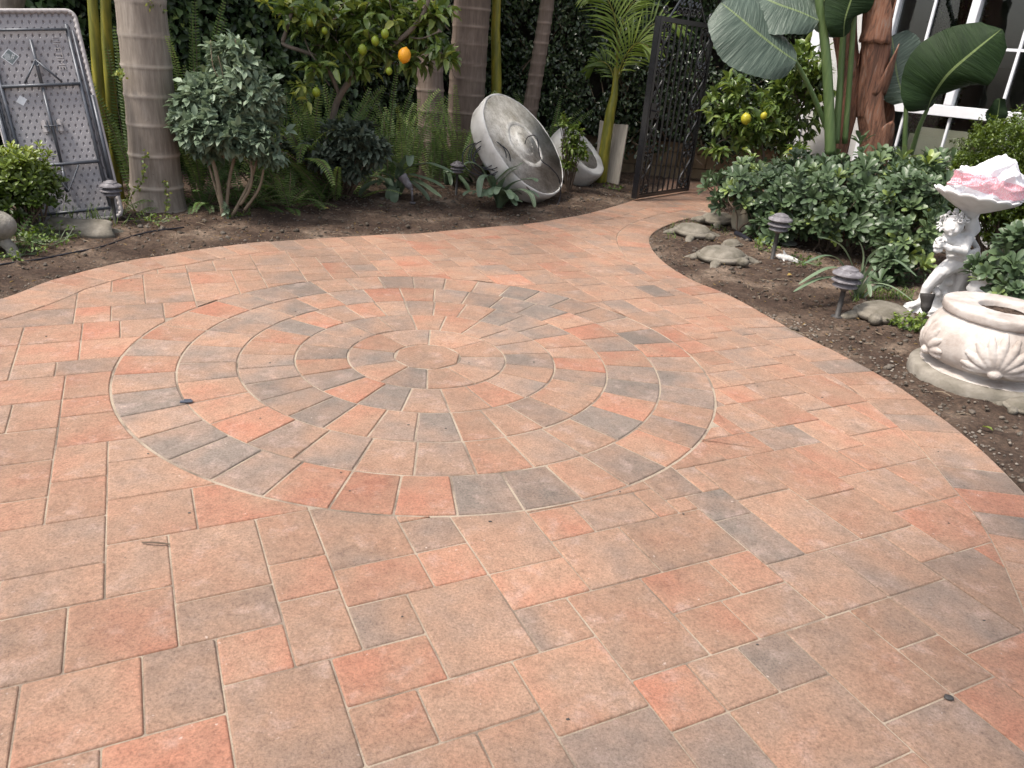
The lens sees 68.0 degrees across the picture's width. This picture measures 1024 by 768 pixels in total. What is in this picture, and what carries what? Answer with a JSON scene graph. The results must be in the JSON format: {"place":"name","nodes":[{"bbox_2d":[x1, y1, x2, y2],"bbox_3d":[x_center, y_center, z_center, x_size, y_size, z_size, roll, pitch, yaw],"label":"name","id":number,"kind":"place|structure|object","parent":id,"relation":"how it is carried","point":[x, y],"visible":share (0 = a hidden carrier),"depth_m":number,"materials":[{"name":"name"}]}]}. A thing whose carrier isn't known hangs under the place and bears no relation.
{"place":"outdoors","nodes":[
{"label":"outdoors","id":0,"kind":"place"},
{"bbox_2d":[0,178,1023,767],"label":"patio","id":1,"kind":"structure","parent":0,"point":[528,550],"depth_m":2.63,"materials":[{"name":"stone"}]},
{"bbox_2d":[2,189,1019,477],"bbox_3d":[-0.184,-1.029,6.043,5.498,0.020,10.410,7,24,5],"label":"edge grit","id":2,"kind":"object","parent":1,"relation":"on","point":[504,225],"visible":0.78,"depth_m":4.99,"materials":[{"name":"gravel"}]},
{"bbox_2d":[45,237,985,719],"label":"patio crumbs","id":3,"kind":"object","parent":1,"relation":"on","point":[491,521],"visible":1,"depth_m":2.88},
{"bbox_2d":[631,0,712,198],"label":"garden gate","id":4,"kind":"structure","parent":1,"relation":"on","point":[650,111],"depth_m":8.80,"materials":[{"name":"black metal"}]},
{"bbox_2d":[0,166,1023,491],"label":"ground","id":5,"kind":"structure","parent":0,"point":[306,224],"depth_m":5.96,"materials":[{"name":"soil"}]},
{"bbox_2d":[0,211,21,257],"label":"animal ornament","id":6,"kind":"object","parent":5,"relation":"on","point":[8,226],"visible":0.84,"depth_m":4.97,"materials":[{"name":"stone"}]},
{"bbox_2d":[0,0,25,7],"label":"king palm","id":7,"kind":"object","parent":5,"relation":"on","point":[12,3],"visible":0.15,"depth_m":6.09,"materials":[{"name":"brown plant"}]},
{"bbox_2d":[0,243,47,260],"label":"weed patch","id":8,"kind":"object","parent":5,"relation":"on","point":[13,257],"visible":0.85,"depth_m":4.99,"materials":[{"name":"green plant"}]},
{"bbox_2d":[17,210,48,237],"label":"sword fern","id":9,"kind":"object","parent":5,"relation":"on","point":[24,224],"visible":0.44,"depth_m":5.40,"materials":[{"name":"green plant"}]},
{"bbox_2d":[0,139,71,230],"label":"leafy shrub","id":10,"kind":"object","parent":5,"relation":"on","point":[28,180],"visible":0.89,"depth_m":5.32,"materials":[{"name":"green plant"}]},
{"bbox_2d":[11,216,80,251],"bbox_3d":[-3.338,-1.042,5.272,0.632,0.135,0.570,5,24,0],"label":"weed patch","id":11,"kind":"object","parent":5,"relation":"on","point":[27,235],"visible":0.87,"depth_m":5.29,"materials":[{"name":"green plant"}]},
{"bbox_2d":[0,8,122,220],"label":"folding table","id":12,"kind":"object","parent":5,"relation":"on","point":[48,97],"visible":0.8,"depth_m":5.70,"materials":[{"name":"grey plastic"}]},
{"bbox_2d":[21,216,123,238],"bbox_3d":[-3.256,-1.126,5.625,0.696,0.227,0.326,-1,24,-13],"label":"flat rock","id":13,"kind":"object","parent":5,"relation":"on","point":[97,228],"visible":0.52,"depth_m":5.54,"materials":[{"name":"stone"}]},
{"bbox_2d":[41,199,130,226],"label":"weeds","id":14,"kind":"object","parent":5,"relation":"on","point":[94,216],"visible":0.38,"depth_m":5.84,"materials":[{"name":"green plant"}]},
{"bbox_2d":[0,227,183,264],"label":"drip hose","id":15,"kind":"object","parent":5,"relation":"on","point":[92,248],"visible":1,"depth_m":5.24,"materials":[{"name":"brown plastic"}]},
{"bbox_2d":[87,0,109,150],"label":"young palm","id":16,"kind":"object","parent":5,"relation":"on","point":[95,48],"visible":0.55,"depth_m":6.13,"materials":[{"name":"green plant"}]},
{"bbox_2d":[87,26,129,191],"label":"sword fern","id":17,"kind":"object","parent":5,"relation":"on","point":[118,145],"visible":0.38,"depth_m":6.35,"materials":[{"name":"green plant"}]},
{"bbox_2d":[99,180,121,223],"bbox_3d":[-3.091,-1.393,5.879,0.161,0.368,0.161,10,24,13],"label":"path light","id":18,"kind":"object","parent":5,"relation":"on","point":[111,190],"visible":0.92,"depth_m":5.80,"materials":[{"name":"metal"}]},
{"bbox_2d":[100,0,124,199],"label":"young palm","id":19,"kind":"object","parent":5,"relation":"on","point":[106,25],"visible":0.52,"depth_m":6.30,"materials":[{"name":"green plant"}]},
{"bbox_2d":[114,0,187,213],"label":"king palm","id":20,"kind":"object","parent":5,"relation":"on","point":[145,57],"visible":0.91,"depth_m":6.05,"materials":[{"name":"grey plant"}]},
{"bbox_2d":[111,2,172,214],"bbox_3d":[-2.900,-2.123,6.037,0.480,1.753,0.239,-11,28,-31],"label":"climbing vine","id":21,"kind":"object","parent":20,"relation":"attached to","point":[120,74],"visible":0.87,"depth_m":6.19,"materials":[{"name":"green plant"}]},
{"bbox_2d":[130,211,179,226],"bbox_3d":[-2.866,-1.323,6.069,0.352,0.079,0.297,1,24,-8],"label":"weed patch","id":22,"kind":"object","parent":5,"relation":"on","point":[151,214],"visible":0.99,"depth_m":6.11,"materials":[{"name":"green plant"}]},
{"bbox_2d":[122,187,224,215],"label":"sword fern","id":23,"kind":"object","parent":5,"relation":"on","point":[137,202],"visible":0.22,"depth_m":6.32,"materials":[{"name":"green plant"}]},
{"bbox_2d":[165,0,227,198],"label":"sword fern","id":24,"kind":"object","parent":5,"relation":"on","point":[189,165],"visible":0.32,"depth_m":6.65,"materials":[{"name":"green plant"}]},
{"bbox_2d":[188,155,239,190],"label":"sword fern","id":25,"kind":"object","parent":5,"relation":"on","point":[227,167],"visible":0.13,"depth_m":7.30,"materials":[{"name":"green plant"}]},
{"bbox_2d":[185,159,268,214],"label":"sword fern","id":26,"kind":"object","parent":5,"relation":"on","point":[206,203],"visible":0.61,"depth_m":6.63,"materials":[{"name":"green plant"}]},
{"bbox_2d":[162,28,297,218],"bbox_3d":[-2.311,-2.064,6.150,1.107,1.494,0.688,5,24,0],"label":"leafy shrub","id":27,"kind":"object","parent":5,"relation":"on","point":[227,106],"visible":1,"depth_m":6.00,"materials":[{"name":"green plant"}]},
{"bbox_2d":[229,208,250,216],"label":"seedling","id":28,"kind":"object","parent":5,"relation":"on","point":[239,213],"visible":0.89,"depth_m":6.53,"materials":[{"name":"green plant"}]},
{"bbox_2d":[201,165,297,207],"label":"sword fern","id":29,"kind":"object","parent":5,"relation":"on","point":[235,199],"visible":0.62,"depth_m":6.74,"materials":[{"name":"green plant"}]},
{"bbox_2d":[228,156,275,184],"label":"sword fern","id":30,"kind":"object","parent":5,"relation":"on","point":[247,170],"visible":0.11,"depth_m":7.54,"materials":[{"name":"green plant"}]},
{"bbox_2d":[203,167,316,211],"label":"sword fern","id":31,"kind":"object","parent":5,"relation":"on","point":[269,207],"visible":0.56,"depth_m":7.02,"materials":[{"name":"green plant"}]},
{"bbox_2d":[224,156,336,215],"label":"sword fern","id":32,"kind":"object","parent":5,"relation":"on","point":[297,200],"visible":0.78,"depth_m":6.97,"materials":[{"name":"green plant"}]},
{"bbox_2d":[242,128,325,198],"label":"sword fern","id":33,"kind":"object","parent":5,"relation":"on","point":[269,177],"visible":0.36,"depth_m":7.16,"materials":[{"name":"green plant"}]},
{"bbox_2d":[239,118,337,185],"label":"sword fern","id":34,"kind":"object","parent":5,"relation":"on","point":[302,147],"visible":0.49,"depth_m":6.78,"materials":[{"name":"green plant"}]},
{"bbox_2d":[267,80,315,190],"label":"sword fern","id":35,"kind":"object","parent":5,"relation":"on","point":[286,119],"visible":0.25,"depth_m":7.34,"materials":[{"name":"green plant"}]},
{"bbox_2d":[287,100,348,200],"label":"sword fern","id":36,"kind":"object","parent":5,"relation":"on","point":[339,189],"visible":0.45,"depth_m":7.09,"materials":[{"name":"green plant"}]},
{"bbox_2d":[292,166,350,209],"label":"sword fern","id":37,"kind":"object","parent":5,"relation":"on","point":[320,195],"visible":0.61,"depth_m":7.16,"materials":[{"name":"green plant"}]},
{"bbox_2d":[274,79,383,197],"bbox_3d":[-1.923,-2.350,7.325,1.460,1.131,0.740,5,24,0],"label":"sword fern","id":38,"kind":"object","parent":5,"relation":"on","point":[313,119],"visible":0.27,"depth_m":7.10,"materials":[{"name":"green plant"}]},
{"bbox_2d":[275,112,393,199],"bbox_3d":[-1.651,-2.095,7.106,1.131,0.893,0.643,5,24,0],"label":"leafy shrub","id":39,"kind":"object","parent":5,"relation":"on","point":[360,149],"visible":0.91,"depth_m":6.93,"materials":[{"name":"green plant"}]},
{"bbox_2d":[285,80,397,189],"bbox_3d":[-1.784,-2.342,7.356,1.032,1.112,0.896,17,26,26],"label":"sword fern","id":40,"kind":"object","parent":5,"relation":"on","point":[307,121],"visible":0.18,"depth_m":7.35,"materials":[{"name":"green plant"}]},
{"bbox_2d":[255,0,461,197],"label":"lemon tree","id":41,"kind":"object","parent":5,"relation":"on","point":[360,20],"visible":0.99,"depth_m":6.66,"materials":[{"name":"green plant"}]},
{"bbox_2d":[353,169,401,205],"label":"sword fern","id":42,"kind":"object","parent":5,"relation":"on","point":[372,178],"visible":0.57,"depth_m":7.59,"materials":[{"name":"green plant"}]},
{"bbox_2d":[360,106,401,183],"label":"sword fern","id":43,"kind":"object","parent":5,"relation":"on","point":[373,172],"visible":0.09,"depth_m":8.28,"materials":[{"name":"green plant"}]},
{"bbox_2d":[366,72,439,180],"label":"sword fern","id":44,"kind":"object","parent":5,"relation":"on","point":[388,170],"visible":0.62,"depth_m":8.14,"materials":[{"name":"green plant"}]},
{"bbox_2d":[0,0,810,172],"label":"climbing fig hedge","id":45,"kind":"object","parent":5,"relation":"on","point":[572,44],"visible":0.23,"depth_m":9.89,"materials":[{"name":"green plant"}]},
{"bbox_2d":[358,155,452,202],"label":"clivia plant","id":46,"kind":"object","parent":5,"relation":"on","point":[394,185],"visible":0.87,"depth_m":7.58,"materials":[{"name":"green plant"}]},
{"bbox_2d":[366,95,446,180],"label":"sword fern","id":47,"kind":"object","parent":5,"relation":"on","point":[405,149],"visible":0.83,"depth_m":8.16,"materials":[{"name":"green plant"}]},
{"bbox_2d":[398,173,415,203],"bbox_3d":[-1.025,-1.908,7.405,0.182,0.302,0.103,-2,24,-15],"label":"spotlight","id":48,"kind":"object","parent":5,"relation":"on","point":[405,180],"visible":1,"depth_m":7.35,"materials":[{"name":"metal"}]},
{"bbox_2d":[374,100,456,180],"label":"sword fern","id":49,"kind":"object","parent":5,"relation":"on","point":[398,132],"visible":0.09,"depth_m":8.58,"materials":[{"name":"green plant"}]},
{"bbox_2d":[399,90,451,184],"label":"sword fern","id":50,"kind":"object","parent":5,"relation":"on","point":[434,170],"visible":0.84,"depth_m":8.45,"materials":[{"name":"green plant"}]},
{"bbox_2d":[413,0,446,182],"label":"king palm","id":51,"kind":"object","parent":5,"relation":"on","point":[434,82],"visible":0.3,"depth_m":8.42,"materials":[{"name":"brown plant"}]},
{"bbox_2d":[450,161,465,194],"bbox_3d":[-0.587,-2.174,8.086,0.164,0.393,0.164,-13,29,-38],"label":"path light","id":52,"kind":"object","parent":5,"relation":"on","point":[457,167],"visible":0.82,"depth_m":8.00,"materials":[{"name":"metal"}]},
{"bbox_2d":[420,85,496,185],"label":"sword fern","id":53,"kind":"object","parent":5,"relation":"on","point":[450,157],"visible":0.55,"depth_m":8.46,"materials":[{"name":"green plant"}]},
{"bbox_2d":[443,170,476,189],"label":"clivia plant","id":54,"kind":"object","parent":5,"relation":"on","point":[449,177],"visible":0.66,"depth_m":8.51,"materials":[{"name":"green plant"}]},
{"bbox_2d":[446,0,490,179],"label":"king palm","id":55,"kind":"object","parent":5,"relation":"on","point":[470,29],"visible":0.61,"depth_m":8.63,"materials":[{"name":"brown plant"}]},
{"bbox_2d":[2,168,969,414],"bbox_3d":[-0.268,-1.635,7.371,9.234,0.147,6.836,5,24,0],"label":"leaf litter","id":56,"kind":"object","parent":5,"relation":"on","point":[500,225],"visible":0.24,"depth_m":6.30,"materials":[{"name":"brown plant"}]},
{"bbox_2d":[487,0,501,174],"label":"young palm","id":57,"kind":"object","parent":5,"relation":"on","point":[496,80],"visible":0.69,"depth_m":8.94,"materials":[{"name":"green plant"}]},
{"bbox_2d":[463,161,538,207],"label":"clivia plant","id":58,"kind":"object","parent":5,"relation":"on","point":[500,194],"visible":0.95,"depth_m":7.57,"materials":[{"name":"green plant"}]},
{"bbox_2d":[0,166,1023,482],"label":"gravel bits","id":59,"kind":"object","parent":5,"relation":"on","point":[940,406],"visible":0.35,"depth_m":6.06,"materials":[{"name":"gravel"}]},
{"bbox_2d":[470,93,562,202],"bbox_3d":[0.071,-2.512,8.106,1.023,1.052,1.190,5,24,0],"label":"fountain basin","id":60,"kind":"object","parent":5,"relation":"on","point":[510,125],"visible":0.97,"depth_m":7.92,"materials":[{"name":"concrete"}]},
{"bbox_2d":[462,141,529,189],"bbox_3d":[-0.154,-2.235,7.714,0.721,0.465,0.222,5,24,0],"label":"cable coil","id":61,"kind":"object","parent":60,"relation":"hanging from","point":[476,151],"visible":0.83,"depth_m":7.68,"materials":[{"name":"black rubber"}]},
{"bbox_2d":[525,135,560,204],"bbox_3d":[0.296,-2.247,8.031,0.460,0.732,0.165,14,25,20],"label":"cable","id":62,"kind":"object","parent":60,"relation":"hanging from","point":[547,165],"visible":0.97,"depth_m":7.96,"materials":[{"name":"black rubber"}]},
{"bbox_2d":[523,0,553,118],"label":"young palm","id":63,"kind":"object","parent":5,"relation":"on","point":[537,63],"visible":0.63,"depth_m":9.11,"materials":[{"name":"brown plant"}]},
{"bbox_2d":[513,92,592,136],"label":"sword fern","id":64,"kind":"object","parent":5,"relation":"on","point":[556,122],"visible":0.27,"depth_m":9.90,"materials":[{"name":"green plant"}]},
{"bbox_2d":[553,111,591,191],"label":"leafy shrub","id":65,"kind":"object","parent":5,"relation":"on","point":[573,148],"visible":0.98,"depth_m":8.74,"materials":[{"name":"green plant"}]},
{"bbox_2d":[550,127,603,185],"bbox_3d":[0.788,-2.829,9.480,0.753,0.714,0.793,5,24,0],"label":"fountain bowl","id":66,"kind":"object","parent":5,"relation":"on","point":[590,171],"visible":0.4,"depth_m":9.32,"materials":[{"name":"stone"}]},
{"bbox_2d":[597,120,603,153],"bbox_3d":[1.206,-3.145,10.212,0.143,0.764,0.019,4,5,-23],"label":"wooden board","id":67,"kind":"object","parent":5,"relation":"on","point":[600,132],"visible":0.24,"depth_m":10.17,"materials":[{"name":"grey wood"}]},
{"bbox_2d":[607,124,627,184],"bbox_3d":[1.336,-2.965,9.795,0.018,0.740,0.262,-7,21,-44],"label":"wooden board","id":68,"kind":"object","parent":5,"relation":"on","point":[618,140],"visible":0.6,"depth_m":9.77,"materials":[{"name":"grey wood"}]},
{"bbox_2d":[575,0,694,182],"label":"young palm","id":69,"kind":"object","parent":5,"relation":"on","point":[606,139],"visible":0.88,"depth_m":9.16,"materials":[{"name":"green plant"}]},
{"bbox_2d":[583,134,785,181],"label":"block wall","id":70,"kind":"structure","parent":5,"relation":"on","point":[698,169],"depth_m":10.81,"materials":[{"name":"concrete"}]},
{"bbox_2d":[663,222,719,241],"bbox_3d":[1.739,-1.452,7.231,0.448,0.134,0.546,-11,29,-26],"label":"stone turtle","id":71,"kind":"object","parent":5,"relation":"on","point":[691,231],"visible":0.91,"depth_m":7.13},
{"bbox_2d":[667,218,727,238],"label":"weeds","id":72,"kind":"object","parent":5,"relation":"on","point":[696,222],"visible":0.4,"depth_m":7.54,"materials":[{"name":"green plant"}]},
{"bbox_2d":[691,212,730,227],"bbox_3d":[2.133,-1.723,7.925,0.521,0.129,0.428,-10,30,-26],"label":"stone turtle","id":73,"kind":"object","parent":5,"relation":"on","point":[716,220],"visible":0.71,"depth_m":7.81},
{"bbox_2d":[684,245,758,267],"bbox_3d":[1.773,-1.073,6.360,0.525,0.146,0.571,-10,26,-24],"label":"stone turtle","id":74,"kind":"object","parent":5,"relation":"on","point":[714,256],"visible":0.89,"depth_m":6.25},
{"bbox_2d":[721,239,742,246],"bbox_3d":[2.009,-1.288,6.963,0.273,0.075,0.224,-16,29,-35],"label":"stone turtle","id":75,"kind":"object","parent":5,"relation":"on","point":[733,242],"visible":0.62,"depth_m":6.91},
{"bbox_2d":[734,231,752,241],"bbox_3d":[2.184,-1.381,7.162,0.052,0.066,0.333,1,24,-9],"label":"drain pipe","id":76,"kind":"object","parent":5,"relation":"on","point":[739,234],"visible":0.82,"depth_m":7.17,"materials":[{"name":"grey plastic"}]},
{"bbox_2d":[731,186,758,230],"bbox_3d":[2.331,-1.744,7.587,0.250,0.485,0.250,5,24,0],"label":"garden vase","id":77,"kind":"object","parent":5,"relation":"on","point":[743,219],"visible":0.2,"depth_m":7.53,"materials":[{"name":"beige ceramic"}]},
{"bbox_2d":[693,31,835,166],"bbox_3d":[2.704,-2.859,8.224,1.502,1.798,1.037,5,24,0],"label":"lemon tree","id":78,"kind":"object","parent":5,"relation":"on","point":[747,135],"visible":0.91,"depth_m":8.06,"materials":[{"name":"green plant"}]},
{"bbox_2d":[755,236,780,251],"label":"seedling","id":79,"kind":"object","parent":5,"relation":"on","point":[759,242],"visible":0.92,"depth_m":6.68,"materials":[{"name":"green plant"}]},
{"bbox_2d":[696,147,845,247],"bbox_3d":[2.577,-1.843,7.304,1.217,0.937,1.450,-10,28,-31],"label":"pittosporum bush","id":80,"kind":"object","parent":5,"relation":"on","point":[761,206],"visible":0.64,"depth_m":7.10,"materials":[{"name":"green plant"}]},
{"bbox_2d":[768,213,792,258],"bbox_3d":[2.229,-1.225,6.394,0.200,0.434,0.200,13,26,19],"label":"path light","id":81,"kind":"object","parent":5,"relation":"on","point":[778,223],"visible":0.86,"depth_m":6.29,"materials":[{"name":"metal"}]},
{"bbox_2d":[775,250,799,262],"bbox_3d":[2.370,-1.054,6.414,0.290,0.130,0.080,10,24,12],"label":"dolphin figurine","id":82,"kind":"object","parent":5,"relation":"on","point":[784,256],"visible":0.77,"depth_m":6.41,"materials":[{"name":"concrete"}]},
{"bbox_2d":[779,239,796,245],"bbox_3d":[2.557,-1.311,7.031,0.170,0.024,0.169,5,24,0],"label":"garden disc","id":83,"kind":"object","parent":5,"relation":"on","point":[792,243],"visible":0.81,"depth_m":7.00,"materials":[{"name":"black glass"}]},
{"bbox_2d":[791,252,822,265],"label":"seedling","id":84,"kind":"object","parent":5,"relation":"on","point":[802,262],"visible":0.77,"depth_m":6.36,"materials":[{"name":"green plant"}]},
{"bbox_2d":[831,265,863,318],"bbox_3d":[2.225,-0.616,5.096,0.200,0.364,0.200,-2,25,-15],"label":"path light","id":85,"kind":"object","parent":5,"relation":"on","point":[846,278],"visible":1,"depth_m":5.01,"materials":[{"name":"metal"}]},
{"bbox_2d":[781,130,921,255],"bbox_3d":[2.966,-1.621,6.647,1.241,1.112,1.256,5,24,0],"label":"pittosporum bush","id":86,"kind":"object","parent":5,"relation":"on","point":[847,207],"visible":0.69,"depth_m":6.54,"materials":[{"name":"green plant"}]},
{"bbox_2d":[793,237,915,301],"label":"agapanthus plant","id":87,"kind":"object","parent":5,"relation":"on","point":[862,287],"visible":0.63,"depth_m":5.38,"materials":[{"name":"green plant"}]},
{"bbox_2d":[708,0,1006,239],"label":"giant bird of paradise","id":88,"kind":"object","parent":5,"relation":"on","point":[882,73],"visible":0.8,"depth_m":6.58,"materials":[{"name":"green plant"}]},
{"bbox_2d":[840,300,914,326],"bbox_3d":[2.521,-0.478,5.156,0.487,0.137,0.571,19,26,32],"label":"stone turtle","id":89,"kind":"object","parent":5,"relation":"on","point":[875,312],"visible":0.75,"depth_m":5.08},
{"bbox_2d":[849,286,916,302],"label":"weeds","id":90,"kind":"object","parent":5,"relation":"on","point":[896,292],"visible":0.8,"depth_m":5.59,"materials":[{"name":"green plant"}]},
{"bbox_2d":[786,0,1023,248],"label":"house","id":91,"kind":"structure","parent":5,"relation":"on","point":[950,115],"depth_m":7.54,"materials":[{"name":"paint"}]},
{"bbox_2d":[852,0,1023,228],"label":"window frame","id":92,"kind":"structure","parent":91,"relation":"in","point":[951,113],"depth_m":7.49,"materials":[{"name":"white paint"}]},
{"bbox_2d":[878,263,933,282],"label":"seedling","id":93,"kind":"object","parent":5,"relation":"on","point":[916,277],"visible":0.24,"depth_m":6.03,"materials":[{"name":"green plant"}]},
{"bbox_2d":[886,310,927,331],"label":"viola plant","id":94,"kind":"object","parent":5,"relation":"on","point":[918,323],"visible":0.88,"depth_m":4.91,"materials":[{"name":"green plant"}]},
{"bbox_2d":[867,145,969,290],"bbox_3d":[3.227,-1.337,6.184,0.720,1.132,1.546,18,27,28],"label":"pittosporum bush","id":95,"kind":"object","parent":5,"relation":"on","point":[920,176],"visible":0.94,"depth_m":5.89,"materials":[{"name":"green plant"}]},
{"bbox_2d":[920,293,934,322],"bbox_3d":[2.725,-0.488,5.005,0.114,0.246,0.097,5,24,0],"label":"spotlight","id":96,"kind":"object","parent":5,"relation":"on","point":[926,299],"visible":0.8,"depth_m":4.95,"materials":[{"name":"metal"}]},
{"bbox_2d":[903,184,1021,315],"bbox_3d":[2.998,-0.834,5.120,0.523,0.944,0.516,5,24,0],"label":"cherub statue","id":97,"kind":"object","parent":5,"relation":"on","point":[944,278],"visible":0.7,"depth_m":5.02,"materials":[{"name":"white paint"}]},
{"bbox_2d":[947,154,1023,203],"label":"carrier bag","id":98,"kind":"object","parent":97,"relation":"on","point":[998,178],"visible":0.86,"depth_m":4.79,"materials":[{"name":"plastic"}]},
{"bbox_2d":[906,291,1023,401],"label":"planter urn","id":99,"kind":"object","parent":5,"relation":"on","point":[972,344],"visible":1,"depth_m":4.00,"materials":[{"name":"stone"}]},
{"bbox_2d":[966,270,1000,291],"bbox_3d":[3.261,-0.525,5.060,0.536,0.420,0.536,5,24,0],"label":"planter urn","id":100,"kind":"object","parent":5,"relation":"on","point":[974,286],"visible":0.07,"depth_m":5.00,"materials":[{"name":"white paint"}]},
{"bbox_2d":[944,104,1023,255],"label":"boxwood hedge","id":101,"kind":"object","parent":5,"relation":"on","point":[992,132],"visible":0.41,"depth_m":5.82,"materials":[{"name":"green plant"}]},
{"bbox_2d":[958,219,1023,299],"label":"pittosporum bush","id":102,"kind":"object","parent":5,"relation":"on","point":[1007,270],"visible":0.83,"depth_m":4.62,"materials":[{"name":"green plant"}]},
{"bbox_2d":[985,98,1008,149],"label":"young paradise plant","id":103,"kind":"object","parent":5,"relation":"on","point":[998,107],"visible":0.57,"depth_m":6.39,"materials":[{"name":"green plant"}]},
{"bbox_2d":[992,396,1023,414],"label":"stone turtle","id":104,"kind":"object","parent":5,"relation":"on","point":[1014,405],"visible":0.76,"depth_m":3.86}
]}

